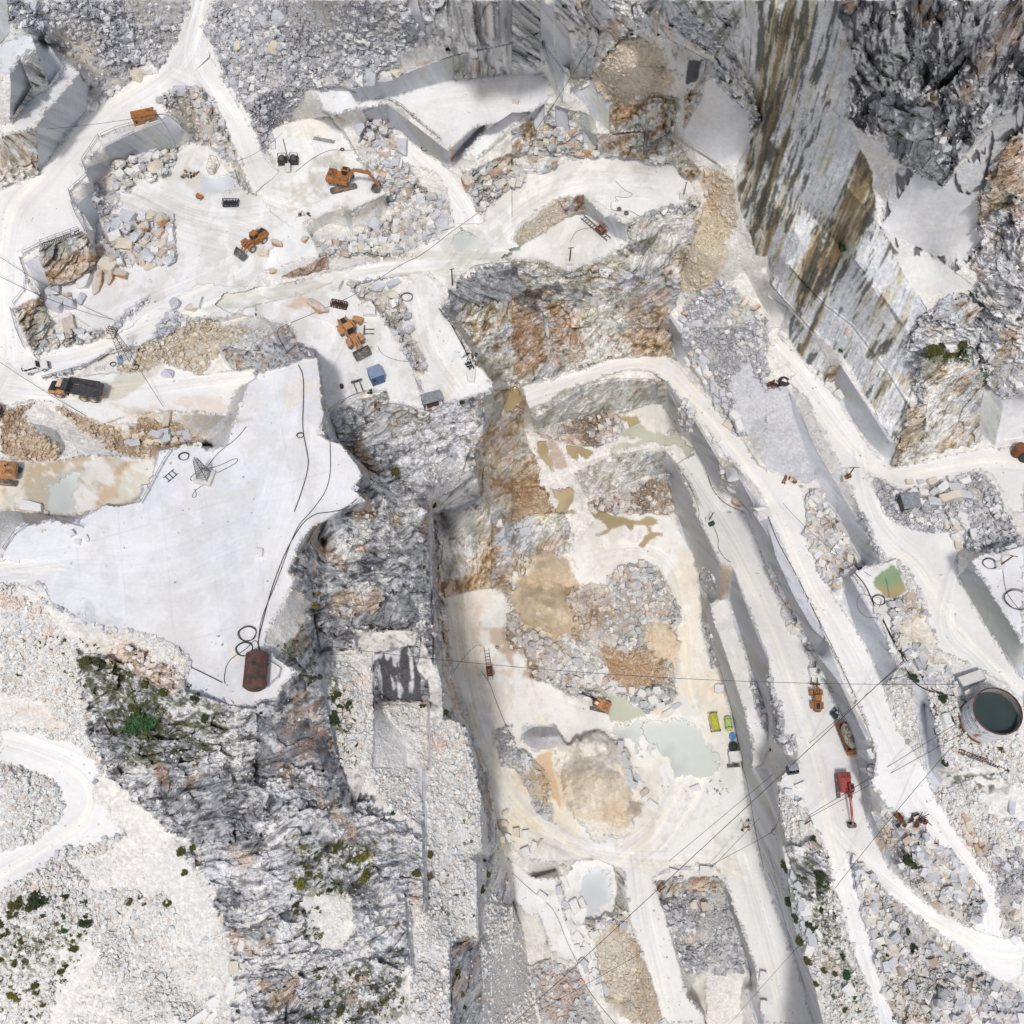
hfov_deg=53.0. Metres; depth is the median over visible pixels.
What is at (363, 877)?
shrub
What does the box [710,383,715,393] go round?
boulder
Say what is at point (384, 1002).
scrub tufts
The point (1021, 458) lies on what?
dark drum
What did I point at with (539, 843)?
boulder
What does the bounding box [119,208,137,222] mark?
boulder
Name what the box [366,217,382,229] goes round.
boulder
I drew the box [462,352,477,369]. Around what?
scrap metal
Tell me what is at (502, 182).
boulder
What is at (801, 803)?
boulder
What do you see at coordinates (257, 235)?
wheel loader
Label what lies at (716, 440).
boulder
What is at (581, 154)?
boulder
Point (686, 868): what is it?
boulder
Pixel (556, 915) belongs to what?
hose
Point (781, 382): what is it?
tyre
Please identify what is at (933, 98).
shrub
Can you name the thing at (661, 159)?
boulder
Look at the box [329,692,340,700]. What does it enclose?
shrub
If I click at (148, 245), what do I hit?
boulder
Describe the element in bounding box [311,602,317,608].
shrub
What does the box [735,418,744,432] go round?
boulder
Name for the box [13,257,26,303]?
railing
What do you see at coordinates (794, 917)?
shrub
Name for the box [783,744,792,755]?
boulder
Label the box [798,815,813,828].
cable pole
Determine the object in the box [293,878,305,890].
shrub
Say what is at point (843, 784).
excavator
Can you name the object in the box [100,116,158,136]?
railing
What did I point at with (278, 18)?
boulder
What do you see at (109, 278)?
boulder
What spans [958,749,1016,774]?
truss beam
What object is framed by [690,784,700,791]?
boulder
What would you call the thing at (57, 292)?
overhead cable
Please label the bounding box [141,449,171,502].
railing
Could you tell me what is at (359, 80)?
boulder
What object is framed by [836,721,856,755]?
tipper wagon
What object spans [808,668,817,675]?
boulder
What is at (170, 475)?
metal frame
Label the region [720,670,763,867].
hose
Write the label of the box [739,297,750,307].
boulder
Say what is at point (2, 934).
shrub
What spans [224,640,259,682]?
hose
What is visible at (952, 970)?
boulder
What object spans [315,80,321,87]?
boulder
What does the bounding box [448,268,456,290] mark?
cable pole
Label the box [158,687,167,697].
shrub
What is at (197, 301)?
boulder
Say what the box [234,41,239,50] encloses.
boulder
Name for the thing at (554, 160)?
boulder
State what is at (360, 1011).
shrub
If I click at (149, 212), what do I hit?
boulder
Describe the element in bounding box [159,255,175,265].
boulder
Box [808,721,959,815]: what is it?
overhead cable
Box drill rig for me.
[206,155,219,174]
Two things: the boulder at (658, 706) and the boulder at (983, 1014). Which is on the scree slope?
the boulder at (658, 706)
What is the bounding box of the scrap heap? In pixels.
[893,812,931,832]
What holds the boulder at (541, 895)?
on the quarry floor
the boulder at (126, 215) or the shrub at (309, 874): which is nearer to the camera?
the shrub at (309, 874)
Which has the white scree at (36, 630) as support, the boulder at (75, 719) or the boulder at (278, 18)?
the boulder at (75, 719)
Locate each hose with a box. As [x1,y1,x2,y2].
[186,665,222,682]
[190,458,237,480]
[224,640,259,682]
[235,641,252,655]
[237,625,255,641]
[258,450,330,637]
[258,481,374,648]
[277,185,511,353]
[294,364,308,511]
[438,308,471,364]
[481,671,510,734]
[517,877,577,962]
[693,445,742,511]
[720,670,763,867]
[768,517,821,625]
[768,873,813,981]
[824,631,855,696]
[854,572,942,692]
[872,594,885,604]
[883,619,953,695]
[983,558,995,568]
[1004,588,1023,609]
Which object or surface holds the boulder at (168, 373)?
on the road
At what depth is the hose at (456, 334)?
205.19 m
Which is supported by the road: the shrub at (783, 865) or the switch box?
the switch box
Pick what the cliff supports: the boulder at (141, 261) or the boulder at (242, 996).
the boulder at (242, 996)
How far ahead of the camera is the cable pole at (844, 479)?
207.56 m
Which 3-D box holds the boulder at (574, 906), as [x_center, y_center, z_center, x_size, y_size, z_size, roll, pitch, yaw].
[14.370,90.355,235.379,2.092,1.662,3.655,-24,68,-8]
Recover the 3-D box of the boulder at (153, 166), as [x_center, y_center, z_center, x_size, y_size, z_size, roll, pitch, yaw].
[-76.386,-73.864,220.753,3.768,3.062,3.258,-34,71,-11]
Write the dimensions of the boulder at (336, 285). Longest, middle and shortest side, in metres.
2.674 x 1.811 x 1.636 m
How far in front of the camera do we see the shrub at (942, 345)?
192.00 m
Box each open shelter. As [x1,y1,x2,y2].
[420,389,442,409]
[896,492,921,513]
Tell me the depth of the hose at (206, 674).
159.57 m
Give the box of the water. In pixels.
[47,175,907,918]
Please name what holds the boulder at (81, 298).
on the quarry floor
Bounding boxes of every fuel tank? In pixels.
[708,712,720,732]
[724,716,732,730]
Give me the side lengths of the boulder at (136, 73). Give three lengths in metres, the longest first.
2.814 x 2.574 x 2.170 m
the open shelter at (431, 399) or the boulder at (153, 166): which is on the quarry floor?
the open shelter at (431, 399)
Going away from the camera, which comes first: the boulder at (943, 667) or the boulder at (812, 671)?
the boulder at (943, 667)
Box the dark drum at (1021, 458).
[1018,453,1023,462]
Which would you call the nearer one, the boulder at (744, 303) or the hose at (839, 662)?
the hose at (839, 662)
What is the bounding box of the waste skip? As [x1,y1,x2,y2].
[785,764,798,774]
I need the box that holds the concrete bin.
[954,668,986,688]
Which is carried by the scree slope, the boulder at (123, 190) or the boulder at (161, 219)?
the boulder at (161, 219)
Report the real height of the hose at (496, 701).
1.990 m
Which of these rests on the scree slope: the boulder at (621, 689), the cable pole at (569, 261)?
the boulder at (621, 689)
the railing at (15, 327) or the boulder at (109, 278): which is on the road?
the railing at (15, 327)
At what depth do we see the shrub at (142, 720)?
167.17 m
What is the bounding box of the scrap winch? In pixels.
[766,379,780,389]
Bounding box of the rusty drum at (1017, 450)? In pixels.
[1011,442,1023,457]
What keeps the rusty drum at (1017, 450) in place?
on the road
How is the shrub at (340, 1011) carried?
on the cliff
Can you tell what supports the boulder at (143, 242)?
on the coarse rubble at (941, 867)
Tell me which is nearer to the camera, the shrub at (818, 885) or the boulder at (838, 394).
the shrub at (818, 885)
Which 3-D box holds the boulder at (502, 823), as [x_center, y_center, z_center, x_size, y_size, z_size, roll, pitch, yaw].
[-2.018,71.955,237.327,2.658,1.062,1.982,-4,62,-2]
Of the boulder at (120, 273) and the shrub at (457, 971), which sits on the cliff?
the shrub at (457, 971)
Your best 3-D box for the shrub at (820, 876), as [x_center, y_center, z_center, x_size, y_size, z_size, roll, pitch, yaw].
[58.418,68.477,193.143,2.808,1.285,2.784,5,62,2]
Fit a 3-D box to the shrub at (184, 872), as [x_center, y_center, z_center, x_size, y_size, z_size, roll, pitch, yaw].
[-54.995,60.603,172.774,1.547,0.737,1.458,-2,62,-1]
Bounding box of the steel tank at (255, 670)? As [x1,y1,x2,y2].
[242,649,268,691]
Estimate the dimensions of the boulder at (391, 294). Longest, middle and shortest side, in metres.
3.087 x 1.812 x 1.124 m
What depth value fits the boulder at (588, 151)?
214.32 m
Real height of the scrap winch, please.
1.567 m
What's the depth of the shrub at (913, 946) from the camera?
189.70 m
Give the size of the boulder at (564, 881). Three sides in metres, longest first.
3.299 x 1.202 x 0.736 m
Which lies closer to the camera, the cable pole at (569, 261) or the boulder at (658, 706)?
the cable pole at (569, 261)
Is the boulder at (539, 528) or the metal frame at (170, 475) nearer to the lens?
the metal frame at (170, 475)
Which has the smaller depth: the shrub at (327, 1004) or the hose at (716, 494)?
the shrub at (327, 1004)
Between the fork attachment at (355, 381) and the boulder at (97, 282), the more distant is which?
the boulder at (97, 282)
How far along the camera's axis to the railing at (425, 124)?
204.72 m
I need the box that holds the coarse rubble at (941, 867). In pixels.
[31,85,1023,1023]
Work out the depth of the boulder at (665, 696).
245.06 m
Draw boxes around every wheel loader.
[233,226,267,260]
[336,315,371,361]
[809,677,823,711]
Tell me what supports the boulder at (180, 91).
on the road
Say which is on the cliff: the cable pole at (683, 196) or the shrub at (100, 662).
the shrub at (100, 662)
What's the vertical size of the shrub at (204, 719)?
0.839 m
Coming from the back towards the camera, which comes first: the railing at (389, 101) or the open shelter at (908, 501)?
the railing at (389, 101)
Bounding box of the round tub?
[728,741,737,750]
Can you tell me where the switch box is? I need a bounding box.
[708,520,714,526]
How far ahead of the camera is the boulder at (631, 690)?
246.88 m
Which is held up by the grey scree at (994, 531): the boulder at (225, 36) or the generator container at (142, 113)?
the boulder at (225, 36)
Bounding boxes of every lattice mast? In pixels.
[106,324,137,366]
[193,457,215,486]
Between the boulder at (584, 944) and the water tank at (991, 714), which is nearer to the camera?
the water tank at (991, 714)
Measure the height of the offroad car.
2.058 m
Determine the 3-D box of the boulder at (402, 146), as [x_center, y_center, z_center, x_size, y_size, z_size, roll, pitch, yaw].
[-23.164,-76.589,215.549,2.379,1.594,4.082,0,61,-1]
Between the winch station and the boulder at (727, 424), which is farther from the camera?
the boulder at (727, 424)
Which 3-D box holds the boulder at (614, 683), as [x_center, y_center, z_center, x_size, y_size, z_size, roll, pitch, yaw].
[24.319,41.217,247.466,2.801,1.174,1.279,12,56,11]
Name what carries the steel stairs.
on the quarry floor
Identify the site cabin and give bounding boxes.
[727,751,742,763]
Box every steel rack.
[222,198,239,206]
[330,298,347,309]
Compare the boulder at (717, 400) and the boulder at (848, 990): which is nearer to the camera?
the boulder at (848, 990)
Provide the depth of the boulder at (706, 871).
232.45 m
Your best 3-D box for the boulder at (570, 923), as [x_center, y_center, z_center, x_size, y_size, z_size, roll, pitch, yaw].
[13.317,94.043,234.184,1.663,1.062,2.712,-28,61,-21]
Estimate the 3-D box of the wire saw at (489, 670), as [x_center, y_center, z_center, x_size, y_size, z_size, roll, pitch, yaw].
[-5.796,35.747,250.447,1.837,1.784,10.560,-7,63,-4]
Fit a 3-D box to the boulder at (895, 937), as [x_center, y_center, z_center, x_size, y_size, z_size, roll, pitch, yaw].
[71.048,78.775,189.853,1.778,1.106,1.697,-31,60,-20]
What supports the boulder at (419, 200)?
on the block rubble at (165, 435)
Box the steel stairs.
[39,226,79,245]
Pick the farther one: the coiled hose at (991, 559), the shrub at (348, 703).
the coiled hose at (991, 559)
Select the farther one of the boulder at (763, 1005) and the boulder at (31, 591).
the boulder at (763, 1005)
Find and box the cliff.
[0,0,1023,1023]
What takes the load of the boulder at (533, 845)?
on the quarry floor
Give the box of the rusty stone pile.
[782,475,796,483]
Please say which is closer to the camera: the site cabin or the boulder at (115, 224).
the boulder at (115, 224)
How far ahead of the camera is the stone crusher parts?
220.29 m
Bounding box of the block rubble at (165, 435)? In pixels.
[67,119,997,997]
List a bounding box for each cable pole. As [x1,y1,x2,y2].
[234,169,243,190]
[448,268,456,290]
[565,247,573,265]
[679,181,687,199]
[705,512,714,522]
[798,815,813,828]
[841,467,859,481]
[994,554,1017,569]
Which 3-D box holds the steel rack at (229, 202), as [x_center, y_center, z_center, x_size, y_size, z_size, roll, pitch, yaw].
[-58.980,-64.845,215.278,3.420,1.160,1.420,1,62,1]
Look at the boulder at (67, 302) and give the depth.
204.09 m
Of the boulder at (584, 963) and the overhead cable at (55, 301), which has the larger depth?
the boulder at (584, 963)
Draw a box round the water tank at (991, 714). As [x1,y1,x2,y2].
[958,687,1022,742]
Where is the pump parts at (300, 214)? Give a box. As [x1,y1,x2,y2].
[297,211,310,216]
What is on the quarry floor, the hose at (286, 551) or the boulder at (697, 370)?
the hose at (286, 551)
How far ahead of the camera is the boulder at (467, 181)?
211.09 m
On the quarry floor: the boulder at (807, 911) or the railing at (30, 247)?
the railing at (30, 247)
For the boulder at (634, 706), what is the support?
on the quarry floor
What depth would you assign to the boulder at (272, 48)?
204.93 m
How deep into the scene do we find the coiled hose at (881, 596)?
194.38 m
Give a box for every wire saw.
[484,648,493,680]
[581,215,610,239]
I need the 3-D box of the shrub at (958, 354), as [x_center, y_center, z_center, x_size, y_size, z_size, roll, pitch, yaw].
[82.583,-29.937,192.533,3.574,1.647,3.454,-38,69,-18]
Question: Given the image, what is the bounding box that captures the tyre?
[778,376,789,385]
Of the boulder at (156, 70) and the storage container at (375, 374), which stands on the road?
the boulder at (156, 70)
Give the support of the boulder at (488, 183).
on the coarse rubble at (941, 867)
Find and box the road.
[0,0,1023,1023]
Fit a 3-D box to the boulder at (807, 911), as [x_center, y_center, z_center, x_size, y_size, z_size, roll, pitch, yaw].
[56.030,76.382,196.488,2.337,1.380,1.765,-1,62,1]
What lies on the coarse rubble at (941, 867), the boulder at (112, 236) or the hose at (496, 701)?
the boulder at (112, 236)
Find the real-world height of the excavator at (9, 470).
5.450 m
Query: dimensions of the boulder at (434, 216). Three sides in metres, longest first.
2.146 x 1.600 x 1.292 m
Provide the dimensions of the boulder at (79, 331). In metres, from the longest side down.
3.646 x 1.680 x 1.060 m
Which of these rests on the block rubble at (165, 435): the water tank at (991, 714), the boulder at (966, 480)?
the boulder at (966, 480)
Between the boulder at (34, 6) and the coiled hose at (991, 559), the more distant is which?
the boulder at (34, 6)
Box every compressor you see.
[116,355,122,366]
[195,193,204,199]
[352,315,365,325]
[830,710,838,718]
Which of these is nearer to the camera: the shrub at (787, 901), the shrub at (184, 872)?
the shrub at (184, 872)
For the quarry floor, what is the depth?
208.75 m
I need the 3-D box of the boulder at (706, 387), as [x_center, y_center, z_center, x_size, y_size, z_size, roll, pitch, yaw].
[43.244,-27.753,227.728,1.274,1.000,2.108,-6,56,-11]
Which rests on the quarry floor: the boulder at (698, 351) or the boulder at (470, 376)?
the boulder at (470, 376)
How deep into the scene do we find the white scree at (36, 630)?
174.75 m
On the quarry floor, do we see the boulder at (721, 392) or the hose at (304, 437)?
the hose at (304, 437)
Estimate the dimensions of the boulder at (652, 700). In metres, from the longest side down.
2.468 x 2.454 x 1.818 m
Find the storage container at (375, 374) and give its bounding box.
[366,364,384,385]
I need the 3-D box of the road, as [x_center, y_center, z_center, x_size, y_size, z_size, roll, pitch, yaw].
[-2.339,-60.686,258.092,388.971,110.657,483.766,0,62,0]
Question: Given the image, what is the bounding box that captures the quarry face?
[0,0,1023,1023]
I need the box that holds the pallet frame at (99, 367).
[93,365,104,370]
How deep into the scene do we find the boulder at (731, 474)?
219.83 m
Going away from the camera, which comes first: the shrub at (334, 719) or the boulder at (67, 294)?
the shrub at (334, 719)
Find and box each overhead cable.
[0,362,85,415]
[1,277,112,319]
[2,258,110,318]
[51,112,167,128]
[327,646,960,684]
[513,660,903,1023]
[516,954,638,1023]
[537,30,598,127]
[669,660,906,860]
[732,940,803,1020]
[783,503,870,575]
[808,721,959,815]
[809,731,965,817]
[835,749,949,887]
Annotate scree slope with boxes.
[0,0,1023,1023]
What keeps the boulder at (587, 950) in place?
on the quarry floor
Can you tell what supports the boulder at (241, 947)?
on the scree slope
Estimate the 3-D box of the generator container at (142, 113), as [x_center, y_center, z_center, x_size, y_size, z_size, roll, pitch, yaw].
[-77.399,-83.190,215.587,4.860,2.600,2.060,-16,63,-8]
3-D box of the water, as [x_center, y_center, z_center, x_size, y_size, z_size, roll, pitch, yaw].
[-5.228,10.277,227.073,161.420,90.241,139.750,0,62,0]
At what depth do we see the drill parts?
240.87 m
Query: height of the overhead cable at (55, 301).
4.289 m
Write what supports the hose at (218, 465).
on the quarry floor
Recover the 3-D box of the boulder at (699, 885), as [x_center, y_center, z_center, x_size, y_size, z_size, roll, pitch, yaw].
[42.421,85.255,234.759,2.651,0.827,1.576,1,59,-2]
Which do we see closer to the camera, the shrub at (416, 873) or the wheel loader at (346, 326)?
the shrub at (416, 873)
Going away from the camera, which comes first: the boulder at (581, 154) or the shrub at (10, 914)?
the shrub at (10, 914)
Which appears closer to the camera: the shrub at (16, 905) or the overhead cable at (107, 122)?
the shrub at (16, 905)
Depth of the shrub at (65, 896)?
172.04 m
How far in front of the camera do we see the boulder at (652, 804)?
238.91 m
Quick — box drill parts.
[709,780,728,794]
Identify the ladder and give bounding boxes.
[313,136,334,142]
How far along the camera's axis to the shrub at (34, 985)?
174.13 m
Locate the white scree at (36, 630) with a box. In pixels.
[0,326,1023,1023]
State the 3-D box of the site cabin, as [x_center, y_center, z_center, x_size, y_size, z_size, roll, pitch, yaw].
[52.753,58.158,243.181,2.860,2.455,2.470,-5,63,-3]
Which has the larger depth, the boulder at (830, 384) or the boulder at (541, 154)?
the boulder at (830, 384)
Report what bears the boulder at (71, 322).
on the scree slope
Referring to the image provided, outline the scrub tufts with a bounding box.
[0,350,988,1023]
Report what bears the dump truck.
on the road
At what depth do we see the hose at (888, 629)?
192.07 m
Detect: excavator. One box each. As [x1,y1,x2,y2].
[0,460,22,486]
[325,165,380,193]
[577,693,611,713]
[834,772,856,827]
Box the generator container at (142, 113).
[130,107,156,125]
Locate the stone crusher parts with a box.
[180,169,199,178]
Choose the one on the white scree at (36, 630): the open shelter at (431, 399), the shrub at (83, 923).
the shrub at (83, 923)
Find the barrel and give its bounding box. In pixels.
[729,733,735,739]
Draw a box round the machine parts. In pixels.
[740,817,750,831]
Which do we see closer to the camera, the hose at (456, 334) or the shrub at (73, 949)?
the shrub at (73, 949)
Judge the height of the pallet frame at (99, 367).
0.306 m
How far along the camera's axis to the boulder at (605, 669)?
247.57 m
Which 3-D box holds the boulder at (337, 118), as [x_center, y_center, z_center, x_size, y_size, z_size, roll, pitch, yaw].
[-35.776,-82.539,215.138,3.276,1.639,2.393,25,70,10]
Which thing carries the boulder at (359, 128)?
on the coarse rubble at (941, 867)
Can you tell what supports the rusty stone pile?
on the road
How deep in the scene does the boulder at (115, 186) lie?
218.99 m
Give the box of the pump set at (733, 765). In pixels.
[727,763,739,767]
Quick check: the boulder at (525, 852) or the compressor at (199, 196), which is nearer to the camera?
the compressor at (199, 196)
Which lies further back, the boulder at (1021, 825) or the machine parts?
the machine parts
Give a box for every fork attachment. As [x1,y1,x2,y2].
[351,378,362,392]
[363,325,374,333]
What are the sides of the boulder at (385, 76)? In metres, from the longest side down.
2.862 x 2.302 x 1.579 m
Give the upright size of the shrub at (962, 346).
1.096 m
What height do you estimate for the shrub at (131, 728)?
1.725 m
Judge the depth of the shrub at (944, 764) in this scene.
181.72 m
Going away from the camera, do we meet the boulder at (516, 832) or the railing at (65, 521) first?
the railing at (65, 521)
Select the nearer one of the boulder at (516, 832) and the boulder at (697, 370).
the boulder at (697, 370)
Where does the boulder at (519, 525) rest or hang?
on the scree slope
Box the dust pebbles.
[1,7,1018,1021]
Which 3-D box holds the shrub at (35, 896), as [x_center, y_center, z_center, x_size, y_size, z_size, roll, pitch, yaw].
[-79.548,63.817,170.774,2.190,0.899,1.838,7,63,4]
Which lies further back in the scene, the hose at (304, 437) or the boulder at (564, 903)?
the boulder at (564, 903)
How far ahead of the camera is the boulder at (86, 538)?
170.33 m
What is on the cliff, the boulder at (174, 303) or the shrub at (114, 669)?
the shrub at (114, 669)
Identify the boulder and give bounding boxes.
[19,500,43,512]
[27,588,36,595]
[31,2,38,11]
[44,285,59,295]
[45,295,63,313]
[46,328,53,335]
[61,317,72,334]
[62,292,70,297]
[63,297,76,309]
[66,529,76,538]
[67,313,76,330]
[73,327,84,335]
[73,539,81,545]
[73,716,78,723]
[76,273,93,288]
[77,292,85,304]
[82,534,89,541]
[90,102,97,110]
[92,269,102,294]
[97,255,117,273]
[99,96,106,103]
[103,222,111,231]
[104,272,114,284]
[106,89,113,96]
[107,230,123,243]
[110,218,120,231]
[112,183,118,190]
[112,268,127,279]
[113,168,126,180]
[114,85,121,91]
[115,237,134,252]
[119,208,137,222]
[120,185,126,192]
[121,222,134,233]
[123,167,135,176]
[126,31,133,41]
[129,232,142,241]
[130,67,144,81]
[132,163,140,173]
[137,220,148,231]
[137,253,144,266]
[139,65,152,74]
[139,232,152,246]
[141,249,155,261]
[143,262,157,270]
[146,209,155,220]
[146,240,155,250]
[147,160,163,174]
[151,67,158,72]
[153,227,164,238]
[154,212,167,226]
[156,238,166,248]
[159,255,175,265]
[161,369,172,377]
[162,410,171,427]
[166,222,174,242]
[169,297,180,308]
[173,85,186,95]
[184,303,197,311]
[187,1009,207,1023]
[191,294,202,309]
[206,996,218,1009]
[207,1011,216,1022]
[221,32,229,40]
[224,976,236,996]
[228,961,238,971]
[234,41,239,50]
[236,990,246,1002]
[237,940,244,951]
[254,548,262,556]
[256,13,267,27]
[256,248,268,257]
[263,243,273,250]
[268,39,279,54]
[269,268,275,273]
[271,9,285,26]
[271,239,281,246]
[300,236,308,242]
[306,298,327,312]
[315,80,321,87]
[330,277,342,291]
[334,115,345,123]
[355,71,363,86]
[355,122,364,135]
[363,307,376,316]
[365,68,376,85]
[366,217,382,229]
[371,282,385,290]
[378,70,392,81]
[386,279,400,288]
[386,290,398,298]
[390,68,402,77]
[395,159,402,168]
[396,138,407,155]
[416,195,424,203]
[429,211,438,220]
[435,217,448,230]
[461,173,475,190]
[466,371,474,383]
[483,179,491,186]
[494,525,505,540]
[496,519,503,527]
[497,179,506,185]
[497,819,508,827]
[499,837,505,843]
[505,833,510,842]
[512,99,518,103]
[512,828,519,837]
[514,158,526,166]
[516,522,522,527]
[519,526,530,536]
[519,846,529,857]
[522,830,528,840]
[524,166,533,173]
[530,841,536,850]
[533,524,542,533]
[536,890,547,901]
[537,151,544,158]
[537,839,542,848]
[548,157,558,164]
[555,885,561,894]
[560,876,569,889]
[561,899,569,909]
[565,908,571,918]
[565,918,574,930]
[568,898,580,914]
[573,930,583,942]
[574,152,584,157]
[578,897,586,908]
[578,957,588,967]
[579,947,584,956]
[581,941,588,947]
[582,142,595,157]
[585,945,590,954]
[588,930,599,938]
[595,922,604,929]
[601,666,608,672]
[608,679,617,686]
[612,573,619,580]
[615,687,625,692]
[627,696,637,708]
[628,687,634,695]
[637,688,646,698]
[638,701,648,707]
[640,787,649,796]
[645,688,651,693]
[647,694,658,706]
[647,799,658,808]
[655,702,665,709]
[657,155,666,163]
[661,707,674,717]
[662,694,669,698]
[669,868,679,876]
[672,702,682,709]
[678,315,687,322]
[680,866,691,870]
[681,310,687,316]
[689,320,703,327]
[689,902,697,909]
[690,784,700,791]
[692,881,702,887]
[694,366,701,377]
[695,348,701,354]
[698,354,709,365]
[699,866,713,876]
[700,366,705,375]
[700,902,708,911]
[703,368,712,377]
[703,384,709,391]
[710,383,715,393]
[712,436,720,443]
[713,389,719,398]
[713,394,720,405]
[714,684,723,692]
[719,388,724,397]
[722,420,732,430]
[725,467,738,481]
[729,409,740,420]
[730,428,737,435]
[731,496,742,506]
[732,310,739,316]
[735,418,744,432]
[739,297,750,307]
[750,303,760,310]
[759,970,766,980]
[760,999,767,1011]
[777,330,788,340]
[780,590,786,598]
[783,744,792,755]
[783,789,792,795]
[794,781,806,788]
[796,623,804,631]
[797,799,807,808]
[799,907,811,915]
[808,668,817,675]
[815,929,822,937]
[818,670,825,679]
[824,379,834,388]
[833,389,843,402]
[841,982,855,995]
[867,748,874,758]
[889,932,901,944]
[938,663,949,671]
[939,712,952,725]
[946,965,955,972]
[958,476,971,484]
[969,999,979,1007]
[979,1012,989,1017]
[991,858,999,864]
[1007,799,1015,816]
[1009,935,1019,944]
[1010,909,1021,920]
[1012,901,1020,909]
[1015,1013,1023,1023]
[1018,821,1023,828]
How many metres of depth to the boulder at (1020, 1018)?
184.61 m
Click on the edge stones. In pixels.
(516, 573)
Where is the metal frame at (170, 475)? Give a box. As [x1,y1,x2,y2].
[163,469,177,481]
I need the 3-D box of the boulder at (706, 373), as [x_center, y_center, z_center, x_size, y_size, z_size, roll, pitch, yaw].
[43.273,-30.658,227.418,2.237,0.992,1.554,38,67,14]
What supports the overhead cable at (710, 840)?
attached to the quarry face
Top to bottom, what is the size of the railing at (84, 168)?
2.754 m
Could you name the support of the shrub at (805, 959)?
on the cliff
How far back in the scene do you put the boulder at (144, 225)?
211.63 m
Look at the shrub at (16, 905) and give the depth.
169.68 m
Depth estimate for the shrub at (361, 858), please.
169.72 m
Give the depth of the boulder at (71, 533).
170.59 m
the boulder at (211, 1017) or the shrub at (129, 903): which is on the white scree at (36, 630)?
the shrub at (129, 903)
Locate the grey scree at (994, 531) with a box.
[7,0,1023,1023]
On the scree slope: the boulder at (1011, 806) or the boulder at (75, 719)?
the boulder at (1011, 806)
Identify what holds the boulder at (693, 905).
on the scree slope
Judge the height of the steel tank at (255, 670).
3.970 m
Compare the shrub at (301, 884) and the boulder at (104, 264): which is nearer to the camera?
the shrub at (301, 884)
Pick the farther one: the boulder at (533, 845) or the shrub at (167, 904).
the boulder at (533, 845)
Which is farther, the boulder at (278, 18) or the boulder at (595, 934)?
the boulder at (595, 934)
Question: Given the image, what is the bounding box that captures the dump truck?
[48,377,104,402]
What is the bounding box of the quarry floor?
[0,34,1023,1022]
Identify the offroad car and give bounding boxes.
[21,360,49,374]
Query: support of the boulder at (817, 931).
on the white scree at (36, 630)
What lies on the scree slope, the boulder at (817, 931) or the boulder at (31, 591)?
the boulder at (31, 591)
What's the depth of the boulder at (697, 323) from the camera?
226.27 m
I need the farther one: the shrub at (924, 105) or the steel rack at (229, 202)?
the steel rack at (229, 202)
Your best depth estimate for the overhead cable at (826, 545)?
203.03 m
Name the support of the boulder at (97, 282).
on the quarry floor
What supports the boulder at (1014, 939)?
on the road
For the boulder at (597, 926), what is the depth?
232.17 m
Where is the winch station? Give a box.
[277,139,298,171]
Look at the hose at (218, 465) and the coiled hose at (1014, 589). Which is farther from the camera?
the coiled hose at (1014, 589)
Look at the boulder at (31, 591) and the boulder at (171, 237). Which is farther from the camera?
the boulder at (171, 237)
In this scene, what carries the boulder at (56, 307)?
on the quarry floor
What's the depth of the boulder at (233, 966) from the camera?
166.65 m
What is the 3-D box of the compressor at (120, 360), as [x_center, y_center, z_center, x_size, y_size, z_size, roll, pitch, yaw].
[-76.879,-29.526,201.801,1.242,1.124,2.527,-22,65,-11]
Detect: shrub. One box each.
[0,927,10,939]
[5,910,18,919]
[6,991,16,999]
[7,895,21,911]
[11,959,16,967]
[23,887,51,910]
[27,890,39,901]
[30,982,38,989]
[56,968,64,974]
[60,893,68,899]
[60,925,68,933]
[69,945,77,952]
[78,656,90,668]
[78,919,92,928]
[93,658,106,670]
[107,660,120,674]
[121,716,141,735]
[123,898,132,905]
[128,703,139,712]
[131,708,159,731]
[140,679,147,688]
[142,719,157,732]
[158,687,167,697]
[162,900,171,906]
[176,846,185,856]
[180,869,188,875]
[190,692,199,702]
[200,714,209,723]
[292,910,298,916]
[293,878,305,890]
[305,871,312,877]
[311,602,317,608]
[323,1000,329,1007]
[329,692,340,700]
[329,710,339,725]
[332,844,338,852]
[336,1005,344,1017]
[345,698,351,708]
[354,851,369,862]
[357,1007,362,1015]
[359,874,369,882]
[390,468,400,476]
[411,869,420,876]
[427,850,433,858]
[427,872,434,880]
[454,968,460,979]
[780,859,787,873]
[784,896,790,906]
[791,913,797,923]
[795,935,803,945]
[803,956,812,965]
[805,921,814,930]
[810,835,816,841]
[815,870,828,883]
[815,882,825,889]
[820,967,827,973]
[843,969,849,980]
[902,852,919,869]
[909,673,919,682]
[910,943,917,952]
[916,103,927,107]
[925,89,936,101]
[925,344,943,356]
[938,342,945,349]
[938,694,948,702]
[941,759,948,766]
[945,350,962,359]
[958,341,970,350]
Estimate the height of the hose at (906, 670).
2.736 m
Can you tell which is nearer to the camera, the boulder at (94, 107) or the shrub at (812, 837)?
the shrub at (812, 837)
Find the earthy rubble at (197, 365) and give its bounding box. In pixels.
[1,37,898,1022]
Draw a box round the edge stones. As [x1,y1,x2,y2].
[0,0,1023,1023]
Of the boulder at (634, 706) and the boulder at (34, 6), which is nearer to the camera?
the boulder at (34, 6)
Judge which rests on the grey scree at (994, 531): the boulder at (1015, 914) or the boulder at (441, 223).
the boulder at (1015, 914)
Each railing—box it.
[2,522,30,549]
[9,307,24,347]
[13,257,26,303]
[21,242,40,254]
[42,353,105,377]
[48,516,82,526]
[68,135,98,205]
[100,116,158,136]
[141,327,184,345]
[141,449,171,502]
[268,659,281,685]
[361,96,412,117]
[413,115,437,136]

